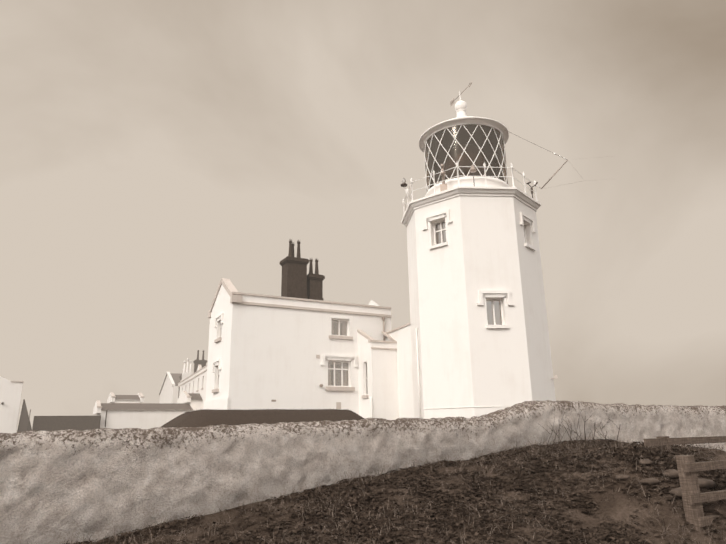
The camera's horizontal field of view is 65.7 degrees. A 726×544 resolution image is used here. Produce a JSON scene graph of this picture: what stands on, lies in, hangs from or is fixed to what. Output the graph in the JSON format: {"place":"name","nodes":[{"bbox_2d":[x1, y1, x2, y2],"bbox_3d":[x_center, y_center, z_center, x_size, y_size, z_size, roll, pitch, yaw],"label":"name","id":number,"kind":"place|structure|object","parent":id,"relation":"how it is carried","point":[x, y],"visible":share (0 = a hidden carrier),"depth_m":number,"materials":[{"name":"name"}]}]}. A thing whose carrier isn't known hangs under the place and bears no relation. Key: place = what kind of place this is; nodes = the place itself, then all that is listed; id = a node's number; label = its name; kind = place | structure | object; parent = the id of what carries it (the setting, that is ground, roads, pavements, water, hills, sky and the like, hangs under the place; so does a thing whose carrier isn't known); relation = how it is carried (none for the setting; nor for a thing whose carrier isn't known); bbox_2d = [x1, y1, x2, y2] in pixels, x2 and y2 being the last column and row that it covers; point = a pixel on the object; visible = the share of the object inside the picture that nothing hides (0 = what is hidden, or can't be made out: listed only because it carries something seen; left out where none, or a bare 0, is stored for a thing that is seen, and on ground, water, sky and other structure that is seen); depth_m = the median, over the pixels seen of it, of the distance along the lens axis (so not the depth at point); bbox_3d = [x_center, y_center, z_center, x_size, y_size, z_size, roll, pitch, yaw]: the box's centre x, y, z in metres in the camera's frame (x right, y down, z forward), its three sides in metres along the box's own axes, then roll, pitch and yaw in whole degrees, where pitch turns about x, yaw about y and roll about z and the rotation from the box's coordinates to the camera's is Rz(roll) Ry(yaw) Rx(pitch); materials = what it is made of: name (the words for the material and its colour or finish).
{"place":"outdoors","nodes":[
{"label":"outdoors","id":0,"kind":"place"},
{"bbox_2d":[0,0,725,432],"label":"sky","id":1,"kind":"structure","parent":0,"point":[154,153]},
{"bbox_2d":[27,408,725,543],"bbox_3d":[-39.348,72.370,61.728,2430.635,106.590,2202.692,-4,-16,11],"label":"terrain","id":2,"kind":"structure","parent":0,"point":[617,508],"depth_m":6.35,"materials":[{"name":"brown plant"}]},
{"bbox_2d":[0,376,202,432],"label":"outbuildings","id":3,"kind":"structure","parent":2,"relation":"on","point":[122,411],"depth_m":48.91,"materials":[{"name":"paint"}]},
{"bbox_2d":[159,350,206,408],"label":"distant house","id":4,"kind":"structure","parent":2,"relation":"on","point":[174,386],"depth_m":70.46,"materials":[{"name":"white paint"}]},
{"bbox_2d":[204,239,413,419],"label":"keepers house","id":5,"kind":"structure","parent":2,"relation":"on","point":[299,343],"depth_m":28.59,"materials":[{"name":"white paint"}]},
{"bbox_2d":[0,400,725,543],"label":"boundary wall","id":6,"kind":"structure","parent":2,"relation":"on","point":[61,486],"depth_m":6.67,"materials":[{"name":"beige stone"}]},
{"bbox_2d":[401,186,557,418],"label":"lighthouse tower","id":7,"kind":"structure","parent":2,"relation":"on","point":[480,343],"depth_m":24.84,"materials":[{"name":"white paint"}]},
{"bbox_2d":[419,82,508,195],"bbox_3d":[5.301,-6.446,29.536,4.680,7.090,4.680,-4,-16,11],"label":"lantern room","id":8,"kind":"object","parent":7,"relation":"on","point":[462,138],"visible":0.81,"depth_m":27.61,"materials":[{"name":"white glass"}]},
{"bbox_2d":[401,133,609,215],"bbox_3d":[6.479,-5.251,27.937,9.704,3.897,6.835,-13,-19,37],"label":"gallery railing","id":9,"kind":"object","parent":7,"relation":"attached to","point":[443,186],"visible":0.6,"depth_m":26.58,"materials":[{"name":"white metal"}]},
{"bbox_2d":[540,409,619,446],"bbox_3d":[3.236,2.376,8.516,1.147,0.684,1.239,9,-18,-32],"label":"bare shrub","id":10,"kind":"object","parent":2,"relation":"on","point":[577,433],"visible":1,"depth_m":8.58,"materials":[{"name":"brown plant"}]},
{"bbox_2d":[615,459,725,528],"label":"field stones","id":11,"kind":"object","parent":2,"relation":"on","point":[707,484],"visible":0.52,"depth_m":6.48,"materials":[{"name":"grey stone"}]},
{"bbox_2d":[644,436,725,532],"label":"fence","id":12,"kind":"object","parent":2,"relation":"on","point":[693,497],"visible":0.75,"depth_m":6.02,"materials":[{"name":"brown wood"}]}
]}

